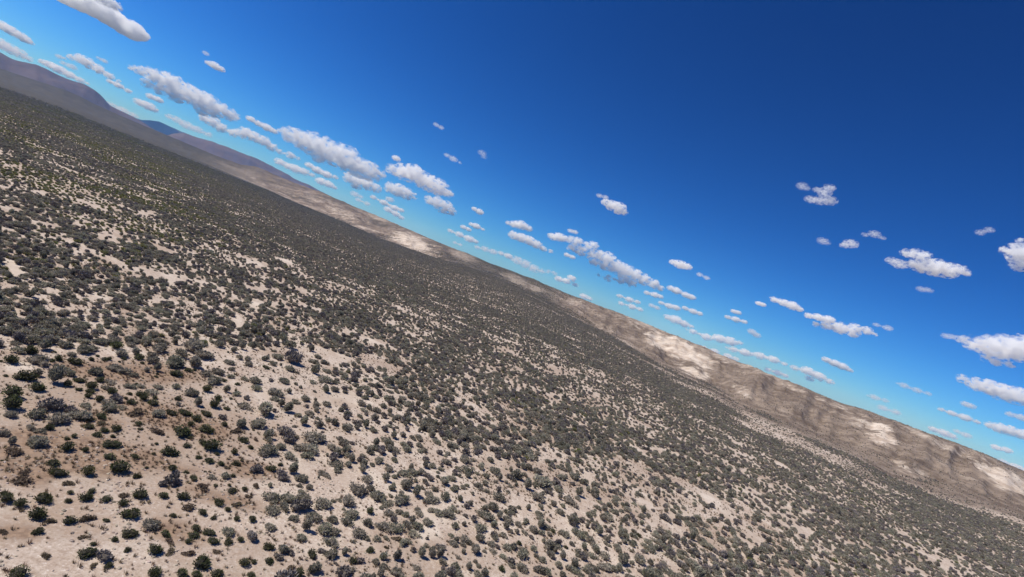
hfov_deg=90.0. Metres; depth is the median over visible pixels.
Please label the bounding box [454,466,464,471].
sagebrush
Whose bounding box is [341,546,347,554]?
sagebrush
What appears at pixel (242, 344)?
sagebrush
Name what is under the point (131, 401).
green shrub
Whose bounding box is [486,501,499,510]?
sagebrush
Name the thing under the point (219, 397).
green shrub
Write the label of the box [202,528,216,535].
green shrub
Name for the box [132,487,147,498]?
green shrub
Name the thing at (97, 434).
green shrub
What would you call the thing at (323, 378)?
sagebrush
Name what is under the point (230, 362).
sagebrush
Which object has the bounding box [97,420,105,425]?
dry shrub
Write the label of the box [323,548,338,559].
sagebrush
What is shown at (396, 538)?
dry shrub
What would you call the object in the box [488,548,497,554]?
sagebrush
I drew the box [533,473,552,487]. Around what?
sagebrush
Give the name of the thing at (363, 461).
sagebrush
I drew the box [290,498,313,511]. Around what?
sagebrush
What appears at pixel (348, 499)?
sagebrush
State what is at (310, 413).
sagebrush
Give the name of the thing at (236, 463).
green shrub
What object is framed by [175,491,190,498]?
green shrub
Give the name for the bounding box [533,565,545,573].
sagebrush
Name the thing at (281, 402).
sagebrush
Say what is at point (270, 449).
sagebrush
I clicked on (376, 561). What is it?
sagebrush
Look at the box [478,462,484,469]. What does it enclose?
sagebrush
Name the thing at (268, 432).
sagebrush
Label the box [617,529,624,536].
sagebrush
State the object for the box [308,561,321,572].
sagebrush
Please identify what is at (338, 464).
sagebrush
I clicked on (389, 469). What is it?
sagebrush
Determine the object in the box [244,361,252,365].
sagebrush
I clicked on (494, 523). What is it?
sagebrush
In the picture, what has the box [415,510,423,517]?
sagebrush
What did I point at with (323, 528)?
sagebrush
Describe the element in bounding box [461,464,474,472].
sagebrush
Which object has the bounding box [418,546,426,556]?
sagebrush
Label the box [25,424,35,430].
sagebrush
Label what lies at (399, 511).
sagebrush
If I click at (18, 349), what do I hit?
sagebrush
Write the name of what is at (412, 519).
sagebrush
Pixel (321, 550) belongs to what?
sagebrush
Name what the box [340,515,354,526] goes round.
sagebrush
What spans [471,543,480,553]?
sagebrush
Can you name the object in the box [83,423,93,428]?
green shrub
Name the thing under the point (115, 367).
sagebrush
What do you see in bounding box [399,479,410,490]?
sagebrush
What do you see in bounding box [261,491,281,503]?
sagebrush
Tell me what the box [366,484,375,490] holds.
sagebrush
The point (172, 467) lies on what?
green shrub
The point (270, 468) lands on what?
green shrub
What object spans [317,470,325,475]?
sagebrush
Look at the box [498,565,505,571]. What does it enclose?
green shrub
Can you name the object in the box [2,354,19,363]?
green shrub
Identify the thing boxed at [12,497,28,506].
green shrub
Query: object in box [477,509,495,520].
sagebrush
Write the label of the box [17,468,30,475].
dry shrub
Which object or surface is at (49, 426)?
green shrub
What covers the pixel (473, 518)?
sagebrush
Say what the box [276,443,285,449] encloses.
sagebrush
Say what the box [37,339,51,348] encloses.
sagebrush
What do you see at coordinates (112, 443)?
green shrub
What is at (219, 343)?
sagebrush
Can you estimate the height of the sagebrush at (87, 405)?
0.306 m
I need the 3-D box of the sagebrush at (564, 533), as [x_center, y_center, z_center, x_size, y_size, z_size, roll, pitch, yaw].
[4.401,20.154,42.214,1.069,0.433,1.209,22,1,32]
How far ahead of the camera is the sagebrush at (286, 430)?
40.28 m
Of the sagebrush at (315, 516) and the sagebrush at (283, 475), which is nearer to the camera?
the sagebrush at (315, 516)
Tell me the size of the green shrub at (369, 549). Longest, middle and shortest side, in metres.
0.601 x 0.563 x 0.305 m
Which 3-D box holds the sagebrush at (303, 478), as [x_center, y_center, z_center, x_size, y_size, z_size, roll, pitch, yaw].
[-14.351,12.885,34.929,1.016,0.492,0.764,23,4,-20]
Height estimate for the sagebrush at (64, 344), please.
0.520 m
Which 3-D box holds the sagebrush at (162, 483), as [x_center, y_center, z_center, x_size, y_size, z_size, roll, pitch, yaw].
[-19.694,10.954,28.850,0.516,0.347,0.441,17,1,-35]
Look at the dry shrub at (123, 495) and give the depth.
26.81 m
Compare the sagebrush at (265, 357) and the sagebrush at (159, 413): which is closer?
the sagebrush at (159, 413)
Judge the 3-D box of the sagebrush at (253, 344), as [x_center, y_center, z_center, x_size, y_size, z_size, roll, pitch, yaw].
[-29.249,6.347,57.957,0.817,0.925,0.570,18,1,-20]
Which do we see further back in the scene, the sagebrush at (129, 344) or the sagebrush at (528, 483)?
the sagebrush at (528, 483)
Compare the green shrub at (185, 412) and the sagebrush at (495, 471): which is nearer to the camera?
the green shrub at (185, 412)
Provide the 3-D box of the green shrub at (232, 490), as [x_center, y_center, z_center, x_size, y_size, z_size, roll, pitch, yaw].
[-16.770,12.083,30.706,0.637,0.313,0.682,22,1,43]
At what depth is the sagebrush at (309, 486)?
34.24 m
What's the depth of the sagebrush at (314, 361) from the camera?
61.43 m
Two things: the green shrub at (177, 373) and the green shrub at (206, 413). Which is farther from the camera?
the green shrub at (177, 373)
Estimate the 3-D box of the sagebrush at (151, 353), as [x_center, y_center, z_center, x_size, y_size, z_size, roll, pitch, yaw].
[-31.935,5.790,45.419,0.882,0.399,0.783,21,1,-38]
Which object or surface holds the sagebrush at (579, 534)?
on the ground at (996, 483)
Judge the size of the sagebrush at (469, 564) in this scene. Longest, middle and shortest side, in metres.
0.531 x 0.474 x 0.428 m
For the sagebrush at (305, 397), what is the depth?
48.86 m
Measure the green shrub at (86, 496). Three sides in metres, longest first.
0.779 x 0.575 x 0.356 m
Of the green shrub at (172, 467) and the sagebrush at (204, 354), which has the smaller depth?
the green shrub at (172, 467)
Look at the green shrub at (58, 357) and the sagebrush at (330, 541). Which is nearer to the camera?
the sagebrush at (330, 541)
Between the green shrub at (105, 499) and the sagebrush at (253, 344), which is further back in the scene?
the sagebrush at (253, 344)
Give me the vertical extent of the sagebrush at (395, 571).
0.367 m
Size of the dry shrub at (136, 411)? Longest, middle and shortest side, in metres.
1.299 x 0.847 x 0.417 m
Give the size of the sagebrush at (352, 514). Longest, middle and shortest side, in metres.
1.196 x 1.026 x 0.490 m
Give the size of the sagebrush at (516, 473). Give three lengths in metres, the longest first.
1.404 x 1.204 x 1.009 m
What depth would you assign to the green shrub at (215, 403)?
40.22 m
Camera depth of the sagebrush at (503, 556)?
35.22 m
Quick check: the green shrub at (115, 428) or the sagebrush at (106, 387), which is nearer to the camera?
the green shrub at (115, 428)
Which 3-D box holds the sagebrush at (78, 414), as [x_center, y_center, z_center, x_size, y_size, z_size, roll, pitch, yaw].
[-27.095,7.831,32.126,1.482,0.606,1.171,21,1,-26]
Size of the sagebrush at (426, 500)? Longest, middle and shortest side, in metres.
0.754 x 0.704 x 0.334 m
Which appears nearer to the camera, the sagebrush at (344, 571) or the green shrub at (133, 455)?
the sagebrush at (344, 571)
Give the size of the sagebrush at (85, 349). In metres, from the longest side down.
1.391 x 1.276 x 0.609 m
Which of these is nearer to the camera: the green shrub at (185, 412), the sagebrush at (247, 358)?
the green shrub at (185, 412)
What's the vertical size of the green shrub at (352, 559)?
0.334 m
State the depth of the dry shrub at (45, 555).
21.48 m
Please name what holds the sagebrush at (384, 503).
on the ground at (996, 483)
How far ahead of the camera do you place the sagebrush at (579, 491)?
51.99 m
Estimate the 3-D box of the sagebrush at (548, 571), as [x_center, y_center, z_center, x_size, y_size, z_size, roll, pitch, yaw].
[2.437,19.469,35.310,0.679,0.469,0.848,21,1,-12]
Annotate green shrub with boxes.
[0,492,14,502]
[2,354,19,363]
[12,369,39,380]
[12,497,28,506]
[24,344,38,353]
[26,506,47,519]
[27,381,46,390]
[30,527,45,534]
[32,491,53,504]
[44,424,55,429]
[46,459,60,466]
[48,467,69,476]
[54,354,62,360]
[60,441,74,450]
[63,380,71,385]
[63,515,78,524]
[64,498,72,502]
[66,357,83,364]
[72,377,85,381]
[77,547,96,559]
[78,492,94,500]
[80,417,95,420]
[80,465,95,475]
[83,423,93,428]
[84,392,92,397]
[85,381,98,388]
[85,388,95,392]
[86,488,96,493]
[91,432,101,436]
[94,376,104,382]
[94,395,104,401]
[95,412,106,419]
[99,427,109,432]
[100,439,122,447]
[100,495,112,502]
[103,453,116,459]
[107,387,117,393]
[109,459,129,473]
[110,341,123,348]
[111,424,121,431]
[111,536,117,541]
[117,499,128,505]
[119,507,140,518]
[120,528,139,538]
[126,399,135,403]
[130,453,138,458]
[132,472,140,477]
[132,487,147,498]
[134,353,144,359]
[135,390,145,395]
[139,393,149,399]
[147,399,159,405]
[147,543,163,553]
[147,566,162,576]
[158,492,168,497]
[160,446,180,456]
[161,529,170,537]
[166,409,177,415]
[168,464,176,470]
[169,370,183,375]
[173,424,192,436]
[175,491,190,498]
[176,567,187,576]
[178,408,192,415]
[183,442,192,447]
[187,421,194,426]
[188,531,199,538]
[189,474,197,480]
[191,414,202,422]
[191,524,200,531]
[191,570,202,576]
[198,424,214,432]
[198,508,206,515]
[201,410,212,416]
[202,384,211,391]
[202,438,221,449]
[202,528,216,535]
[204,457,213,463]
[207,536,220,543]
[209,399,219,407]
[210,569,223,576]
[214,395,221,400]
[214,498,224,505]
[224,537,232,545]
[226,487,237,493]
[231,448,237,453]
[231,460,241,465]
[237,536,244,541]
[238,436,248,442]
[239,557,250,565]
[246,571,255,576]
[249,515,255,522]
[262,541,275,549]
[264,465,276,470]
[264,557,273,565]
[294,567,304,576]
[307,548,316,560]
[348,556,355,562]
[366,506,373,513]
[366,546,374,552]
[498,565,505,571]
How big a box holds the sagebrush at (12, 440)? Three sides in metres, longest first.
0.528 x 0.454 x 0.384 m
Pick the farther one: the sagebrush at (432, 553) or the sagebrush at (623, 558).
the sagebrush at (623, 558)
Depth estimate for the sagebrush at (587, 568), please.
37.72 m
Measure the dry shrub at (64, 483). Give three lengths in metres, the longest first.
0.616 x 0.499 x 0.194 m
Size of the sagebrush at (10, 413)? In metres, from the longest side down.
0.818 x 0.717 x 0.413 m
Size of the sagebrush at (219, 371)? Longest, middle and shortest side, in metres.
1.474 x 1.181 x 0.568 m
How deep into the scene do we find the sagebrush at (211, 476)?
31.22 m
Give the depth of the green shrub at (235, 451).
34.87 m
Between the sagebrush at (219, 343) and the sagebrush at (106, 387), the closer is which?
the sagebrush at (106, 387)
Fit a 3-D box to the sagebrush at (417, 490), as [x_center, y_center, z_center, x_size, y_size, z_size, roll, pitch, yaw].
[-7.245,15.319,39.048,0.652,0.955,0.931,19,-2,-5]
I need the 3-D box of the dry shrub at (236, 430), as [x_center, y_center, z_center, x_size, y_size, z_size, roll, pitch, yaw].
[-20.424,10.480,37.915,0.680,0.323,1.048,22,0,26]
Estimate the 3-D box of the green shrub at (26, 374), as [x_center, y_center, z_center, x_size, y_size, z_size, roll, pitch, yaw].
[-32.314,5.706,34.052,1.215,0.631,1.382,20,3,24]
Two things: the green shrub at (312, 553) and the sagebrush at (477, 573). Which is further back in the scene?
the sagebrush at (477, 573)
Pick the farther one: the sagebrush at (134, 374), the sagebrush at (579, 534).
the sagebrush at (579, 534)
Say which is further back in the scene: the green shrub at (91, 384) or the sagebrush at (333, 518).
the green shrub at (91, 384)
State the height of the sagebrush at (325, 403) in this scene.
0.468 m
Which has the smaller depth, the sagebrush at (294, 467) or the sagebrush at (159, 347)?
the sagebrush at (294, 467)
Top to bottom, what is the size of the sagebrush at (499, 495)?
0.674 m
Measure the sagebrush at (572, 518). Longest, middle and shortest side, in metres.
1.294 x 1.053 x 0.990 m
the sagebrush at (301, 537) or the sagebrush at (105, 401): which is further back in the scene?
the sagebrush at (105, 401)
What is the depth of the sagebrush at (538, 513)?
44.13 m
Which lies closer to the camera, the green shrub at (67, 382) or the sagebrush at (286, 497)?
the sagebrush at (286, 497)
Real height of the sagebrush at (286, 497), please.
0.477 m
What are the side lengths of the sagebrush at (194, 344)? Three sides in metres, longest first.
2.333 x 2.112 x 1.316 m
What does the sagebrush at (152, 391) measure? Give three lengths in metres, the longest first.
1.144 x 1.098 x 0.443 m
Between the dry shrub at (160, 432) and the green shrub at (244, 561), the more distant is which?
the dry shrub at (160, 432)
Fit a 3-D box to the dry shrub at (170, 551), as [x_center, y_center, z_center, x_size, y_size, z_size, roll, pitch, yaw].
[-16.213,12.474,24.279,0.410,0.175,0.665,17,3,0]
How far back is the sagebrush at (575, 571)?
37.02 m
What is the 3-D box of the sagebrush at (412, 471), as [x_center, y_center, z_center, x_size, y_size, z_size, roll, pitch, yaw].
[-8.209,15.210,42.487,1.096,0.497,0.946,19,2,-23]
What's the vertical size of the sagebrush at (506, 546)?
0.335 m
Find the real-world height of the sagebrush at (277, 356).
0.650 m
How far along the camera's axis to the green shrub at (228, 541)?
26.36 m
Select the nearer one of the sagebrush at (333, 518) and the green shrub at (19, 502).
the green shrub at (19, 502)
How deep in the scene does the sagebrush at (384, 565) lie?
29.27 m
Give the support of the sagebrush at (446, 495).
on the ground at (996, 483)
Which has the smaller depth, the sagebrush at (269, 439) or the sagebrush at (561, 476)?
the sagebrush at (269, 439)
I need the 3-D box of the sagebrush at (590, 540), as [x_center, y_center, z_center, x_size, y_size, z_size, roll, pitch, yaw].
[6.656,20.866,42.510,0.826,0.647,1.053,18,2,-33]
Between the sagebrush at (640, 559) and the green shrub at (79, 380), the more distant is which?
the sagebrush at (640, 559)
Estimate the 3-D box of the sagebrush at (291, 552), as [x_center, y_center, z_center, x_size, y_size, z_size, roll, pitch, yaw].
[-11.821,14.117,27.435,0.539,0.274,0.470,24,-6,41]
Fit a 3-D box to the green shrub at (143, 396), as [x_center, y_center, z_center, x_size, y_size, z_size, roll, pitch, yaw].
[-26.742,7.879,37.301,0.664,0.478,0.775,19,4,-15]
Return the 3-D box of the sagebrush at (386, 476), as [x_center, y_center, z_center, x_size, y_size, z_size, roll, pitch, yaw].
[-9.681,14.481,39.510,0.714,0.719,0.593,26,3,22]
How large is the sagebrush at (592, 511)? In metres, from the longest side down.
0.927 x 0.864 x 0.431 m
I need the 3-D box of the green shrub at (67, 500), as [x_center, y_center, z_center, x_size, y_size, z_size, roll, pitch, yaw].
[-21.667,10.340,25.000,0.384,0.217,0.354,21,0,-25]
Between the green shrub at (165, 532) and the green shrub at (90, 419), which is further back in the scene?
the green shrub at (90, 419)
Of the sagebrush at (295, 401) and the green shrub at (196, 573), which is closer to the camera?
the green shrub at (196, 573)
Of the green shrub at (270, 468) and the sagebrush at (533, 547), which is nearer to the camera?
the green shrub at (270, 468)
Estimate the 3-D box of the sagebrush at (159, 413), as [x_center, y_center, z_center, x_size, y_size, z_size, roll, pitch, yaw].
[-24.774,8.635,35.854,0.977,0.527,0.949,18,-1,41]
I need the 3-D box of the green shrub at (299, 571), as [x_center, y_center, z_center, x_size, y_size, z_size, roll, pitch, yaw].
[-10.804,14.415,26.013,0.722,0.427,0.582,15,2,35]
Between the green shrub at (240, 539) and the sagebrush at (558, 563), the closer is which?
the green shrub at (240, 539)
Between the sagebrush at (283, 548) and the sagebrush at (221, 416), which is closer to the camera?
the sagebrush at (283, 548)
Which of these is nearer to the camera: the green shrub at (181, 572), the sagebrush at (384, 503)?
the green shrub at (181, 572)
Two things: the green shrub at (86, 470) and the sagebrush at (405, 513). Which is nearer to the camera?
the green shrub at (86, 470)
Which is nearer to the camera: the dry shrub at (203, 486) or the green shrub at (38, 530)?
the green shrub at (38, 530)
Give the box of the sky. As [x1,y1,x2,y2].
[0,0,1023,470]
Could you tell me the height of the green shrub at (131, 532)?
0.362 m
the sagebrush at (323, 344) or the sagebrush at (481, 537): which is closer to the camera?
the sagebrush at (481, 537)
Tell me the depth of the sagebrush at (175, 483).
29.22 m
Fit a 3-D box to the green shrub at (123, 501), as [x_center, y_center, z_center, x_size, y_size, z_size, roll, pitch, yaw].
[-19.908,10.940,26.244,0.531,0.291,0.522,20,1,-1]
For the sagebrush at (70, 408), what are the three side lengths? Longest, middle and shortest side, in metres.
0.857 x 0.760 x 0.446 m
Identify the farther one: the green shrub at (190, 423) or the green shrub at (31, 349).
the green shrub at (31, 349)
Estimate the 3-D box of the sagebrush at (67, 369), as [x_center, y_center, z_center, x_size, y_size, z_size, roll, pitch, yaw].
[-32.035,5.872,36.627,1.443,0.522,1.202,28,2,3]
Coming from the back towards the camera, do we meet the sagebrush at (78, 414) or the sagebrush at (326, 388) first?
the sagebrush at (326, 388)
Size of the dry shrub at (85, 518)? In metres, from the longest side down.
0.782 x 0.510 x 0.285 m
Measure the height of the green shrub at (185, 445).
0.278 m
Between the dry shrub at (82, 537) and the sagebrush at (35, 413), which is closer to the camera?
the dry shrub at (82, 537)
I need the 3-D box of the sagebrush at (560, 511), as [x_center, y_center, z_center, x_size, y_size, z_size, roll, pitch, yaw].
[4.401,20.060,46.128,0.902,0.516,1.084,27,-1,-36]
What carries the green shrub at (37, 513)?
on the ground at (996, 483)
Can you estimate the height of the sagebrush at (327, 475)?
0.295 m
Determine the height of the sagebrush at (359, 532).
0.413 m
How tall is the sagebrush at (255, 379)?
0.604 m
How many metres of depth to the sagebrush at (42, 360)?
36.53 m
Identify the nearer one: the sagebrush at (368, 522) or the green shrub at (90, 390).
the sagebrush at (368, 522)
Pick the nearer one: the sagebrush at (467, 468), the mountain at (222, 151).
the sagebrush at (467, 468)
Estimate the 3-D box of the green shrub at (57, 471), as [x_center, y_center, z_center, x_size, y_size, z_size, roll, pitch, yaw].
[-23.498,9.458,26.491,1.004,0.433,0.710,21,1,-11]
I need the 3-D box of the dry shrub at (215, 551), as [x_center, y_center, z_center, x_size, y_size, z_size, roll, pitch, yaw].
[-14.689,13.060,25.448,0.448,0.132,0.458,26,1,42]
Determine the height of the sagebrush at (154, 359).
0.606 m
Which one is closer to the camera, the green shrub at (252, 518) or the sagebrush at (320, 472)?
the green shrub at (252, 518)
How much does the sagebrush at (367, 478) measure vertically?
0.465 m
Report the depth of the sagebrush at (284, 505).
30.88 m
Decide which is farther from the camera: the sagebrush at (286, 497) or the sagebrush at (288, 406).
the sagebrush at (288, 406)
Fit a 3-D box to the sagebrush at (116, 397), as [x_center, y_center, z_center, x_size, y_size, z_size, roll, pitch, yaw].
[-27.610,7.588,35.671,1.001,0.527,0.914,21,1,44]
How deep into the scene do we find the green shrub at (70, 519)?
23.70 m
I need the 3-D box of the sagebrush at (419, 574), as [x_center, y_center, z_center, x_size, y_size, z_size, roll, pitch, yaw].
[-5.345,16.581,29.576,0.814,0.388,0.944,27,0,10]
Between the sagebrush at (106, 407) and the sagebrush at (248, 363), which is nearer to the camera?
the sagebrush at (106, 407)
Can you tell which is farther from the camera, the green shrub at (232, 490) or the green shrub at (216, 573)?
the green shrub at (232, 490)
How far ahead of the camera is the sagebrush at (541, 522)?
41.75 m
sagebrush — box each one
[0,430,11,436]
[3,410,18,417]
[8,435,17,444]
[10,346,26,352]
[24,407,45,418]
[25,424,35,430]
[26,354,50,365]
[32,368,43,375]
[32,428,46,433]
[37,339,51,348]
[58,339,74,348]
[60,364,74,376]
[62,405,77,412]
[65,409,92,420]
[66,351,76,356]
[67,370,75,376]
[76,344,94,353]
[78,402,91,409]
[87,367,103,375]
[95,549,112,561]
[100,385,110,390]
[100,399,117,404]
[100,403,117,411]
[104,379,116,384]
[105,363,123,372]
[109,394,123,401]
[115,349,129,356]
[118,405,127,409]
[120,367,132,373]
[123,383,137,389]
[127,341,136,347]
[128,373,138,376]
[132,347,139,354]
[144,388,159,394]
[146,356,159,362]
[147,351,156,356]
[152,342,169,352]
[152,384,163,388]
[152,409,165,416]
[154,362,161,370]
[157,480,166,485]
[165,354,185,367]
[165,469,180,483]
[169,478,180,486]
[172,383,180,388]
[175,348,188,357]
[180,337,204,351]
[184,388,196,396]
[193,396,202,404]
[194,349,214,358]
[200,370,213,376]
[206,375,222,384]
[206,474,216,479]
[211,367,225,374]
[212,340,224,346]
[218,414,226,419]
[221,471,230,478]
[221,526,234,536]
[223,385,231,391]
[224,359,234,364]
[230,346,237,351]
[232,391,240,395]
[236,418,246,426]
[237,402,252,410]
[239,340,245,348]
[244,356,251,360]
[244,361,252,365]
[249,376,261,383]
[249,417,266,428]
[249,463,263,472]
[250,341,256,347]
[250,384,262,390]
[258,444,278,454]
[258,450,268,456]
[261,355,270,360]
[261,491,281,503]
[262,428,274,437]
[264,522,276,530]
[265,504,280,515]
[266,388,284,396]
[266,436,272,443]
[269,396,279,401]
[271,353,283,359]
[273,553,283,560]
[276,425,295,435]
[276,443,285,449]
[276,469,289,481]
[277,544,289,553]
[278,377,289,383]
[278,398,284,405]
[279,493,296,502]
[280,501,288,511]
[282,340,297,347]
[282,435,294,442]
[283,401,293,410]
[284,364,295,371]
[284,450,297,461]
[287,549,294,555]
[288,462,298,472]
[288,514,299,522]
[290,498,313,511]
[292,398,300,404]
[293,443,305,450]
[294,474,308,482]
[295,492,311,500]
[296,533,306,541]
[300,415,308,423]
[300,451,314,458]
[301,395,310,400]
[301,442,318,454]
[301,517,313,529]
[304,410,314,417]
[304,511,322,520]
[306,483,312,489]
[308,359,319,363]
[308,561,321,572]
[310,365,320,372]
[314,497,332,509]
[315,420,323,427]
[315,522,332,535]
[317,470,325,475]
[317,548,326,552]
[318,341,329,347]
[318,375,332,382]
[320,359,329,364]
[321,536,339,548]
[322,367,331,372]
[322,400,331,406]
[322,472,330,478]
[323,384,329,391]
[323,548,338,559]
[327,460,343,468]
[327,515,337,522]
[329,527,339,536]
[334,468,341,472]
[335,564,351,576]
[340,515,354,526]
[341,493,355,506]
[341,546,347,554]
[343,508,359,520]
[349,481,367,496]
[352,527,365,537]
[359,458,368,464]
[360,465,365,471]
[361,474,372,483]
[361,536,370,541]
[362,518,372,526]
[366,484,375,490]
[369,489,386,500]
[371,558,379,564]
[373,521,392,532]
[374,457,383,463]
[377,562,390,568]
[377,567,384,576]
[379,551,388,558]
[380,499,390,507]
[382,472,390,480]
[383,508,396,516]
[384,466,393,472]
[388,485,395,490]
[389,566,404,576]
[393,549,402,558]
[395,509,403,513]
[399,469,412,478]
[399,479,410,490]
[401,511,409,516]
[407,529,421,537]
[408,467,417,476]
[409,515,415,522]
[412,484,420,494]
[412,521,423,530]
[412,572,424,576]
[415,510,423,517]
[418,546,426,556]
[422,498,429,503]
[422,517,433,526]
[425,494,440,503]
[428,548,436,556]
[433,508,442,516]
[437,546,444,555]
[439,557,446,565]
[440,476,449,484]
[441,459,451,464]
[441,491,450,501]
[442,507,455,519]
[447,475,456,481]
[451,521,458,528]
[453,569,463,576]
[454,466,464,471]
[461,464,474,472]
[466,561,472,568]
[471,515,476,521]
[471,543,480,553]
[474,523,487,532]
[474,570,482,576]
[475,533,485,541]
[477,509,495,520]
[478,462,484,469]
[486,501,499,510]
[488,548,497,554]
[490,466,499,474]
[491,520,497,526]
[493,491,505,501]
[499,553,506,559]
[500,531,507,538]
[501,543,511,551]
[502,515,513,523]
[508,562,515,567]
[511,469,523,479]
[523,477,531,487]
[525,463,532,469]
[528,525,537,533]
[530,545,536,550]
[531,492,545,502]
[533,467,542,473]
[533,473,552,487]
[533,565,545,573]
[535,510,543,516]
[537,517,545,526]
[544,539,554,549]
[544,566,551,575]
[553,485,563,492]
[555,508,564,514]
[555,561,562,567]
[557,474,565,479]
[557,529,569,537]
[563,495,578,508]
[568,513,577,525]
[569,471,579,479]
[570,528,586,539]
[571,557,578,567]
[572,567,580,573]
[575,486,583,494]
[579,478,588,484]
[580,564,594,573]
[586,535,595,544]
[588,552,597,558]
[589,509,595,516]
[590,486,599,497]
[595,524,603,534]
[597,561,611,571]
[598,551,609,559]
[600,513,606,519]
[602,505,607,510]
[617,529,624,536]
[618,553,628,563]
[623,506,631,511]
[633,554,645,564]
[643,538,652,543]
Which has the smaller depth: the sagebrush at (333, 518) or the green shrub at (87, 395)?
the sagebrush at (333, 518)
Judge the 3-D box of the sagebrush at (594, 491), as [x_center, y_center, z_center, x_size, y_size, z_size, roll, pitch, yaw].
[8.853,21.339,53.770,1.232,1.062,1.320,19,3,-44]
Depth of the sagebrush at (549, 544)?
38.83 m
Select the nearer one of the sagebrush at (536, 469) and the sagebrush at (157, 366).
the sagebrush at (157, 366)
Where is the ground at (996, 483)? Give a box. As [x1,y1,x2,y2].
[0,69,1023,576]
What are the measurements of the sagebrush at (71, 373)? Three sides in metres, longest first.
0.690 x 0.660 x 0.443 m
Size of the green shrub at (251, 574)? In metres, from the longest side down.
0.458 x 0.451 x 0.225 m
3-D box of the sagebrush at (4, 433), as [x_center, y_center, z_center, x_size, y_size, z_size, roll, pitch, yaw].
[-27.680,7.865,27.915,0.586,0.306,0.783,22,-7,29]
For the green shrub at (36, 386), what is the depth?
33.18 m
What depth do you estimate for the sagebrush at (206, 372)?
45.64 m
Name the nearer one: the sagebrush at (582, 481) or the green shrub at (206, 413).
the green shrub at (206, 413)
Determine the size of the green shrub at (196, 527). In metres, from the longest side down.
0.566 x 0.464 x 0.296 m
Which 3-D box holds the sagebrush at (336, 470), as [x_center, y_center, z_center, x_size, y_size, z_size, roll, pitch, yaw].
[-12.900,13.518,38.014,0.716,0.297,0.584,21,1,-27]
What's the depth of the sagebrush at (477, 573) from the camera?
31.98 m
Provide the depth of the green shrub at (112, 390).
36.51 m
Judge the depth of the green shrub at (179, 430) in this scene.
34.48 m
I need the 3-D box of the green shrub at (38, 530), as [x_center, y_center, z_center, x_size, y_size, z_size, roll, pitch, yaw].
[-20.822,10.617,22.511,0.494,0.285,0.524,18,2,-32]
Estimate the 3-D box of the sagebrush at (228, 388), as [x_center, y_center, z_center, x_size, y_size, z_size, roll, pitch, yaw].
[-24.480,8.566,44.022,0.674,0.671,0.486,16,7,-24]
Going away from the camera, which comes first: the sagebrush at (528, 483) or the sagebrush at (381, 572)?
the sagebrush at (381, 572)
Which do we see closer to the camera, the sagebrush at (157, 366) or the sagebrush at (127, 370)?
the sagebrush at (127, 370)
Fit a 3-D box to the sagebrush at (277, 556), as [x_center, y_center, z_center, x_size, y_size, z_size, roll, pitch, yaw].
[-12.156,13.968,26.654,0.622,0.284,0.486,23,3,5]
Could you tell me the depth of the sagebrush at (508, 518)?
40.59 m
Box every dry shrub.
[0,529,7,534]
[4,445,24,455]
[10,476,34,484]
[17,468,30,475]
[41,552,51,558]
[44,518,56,523]
[62,480,74,485]
[76,535,87,539]
[79,514,96,521]
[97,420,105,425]
[118,493,130,498]
[127,407,145,415]
[149,427,164,435]
[164,538,173,544]
[165,547,175,556]
[180,550,195,555]
[181,503,195,510]
[197,483,208,492]
[211,549,219,553]
[230,427,241,432]
[391,536,401,540]
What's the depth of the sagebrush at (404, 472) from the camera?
41.60 m
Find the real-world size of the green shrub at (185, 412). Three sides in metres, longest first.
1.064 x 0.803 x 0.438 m
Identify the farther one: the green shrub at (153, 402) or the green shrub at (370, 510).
the green shrub at (153, 402)
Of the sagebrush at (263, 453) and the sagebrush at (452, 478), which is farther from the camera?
the sagebrush at (452, 478)
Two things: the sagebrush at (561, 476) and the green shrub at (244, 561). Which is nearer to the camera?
the green shrub at (244, 561)
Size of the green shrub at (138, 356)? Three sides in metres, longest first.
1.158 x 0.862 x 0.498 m
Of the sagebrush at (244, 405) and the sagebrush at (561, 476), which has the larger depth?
the sagebrush at (561, 476)
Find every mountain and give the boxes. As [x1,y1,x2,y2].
[0,52,160,132]
[136,118,183,134]
[168,133,371,213]
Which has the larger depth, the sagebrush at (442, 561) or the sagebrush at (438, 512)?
the sagebrush at (438, 512)

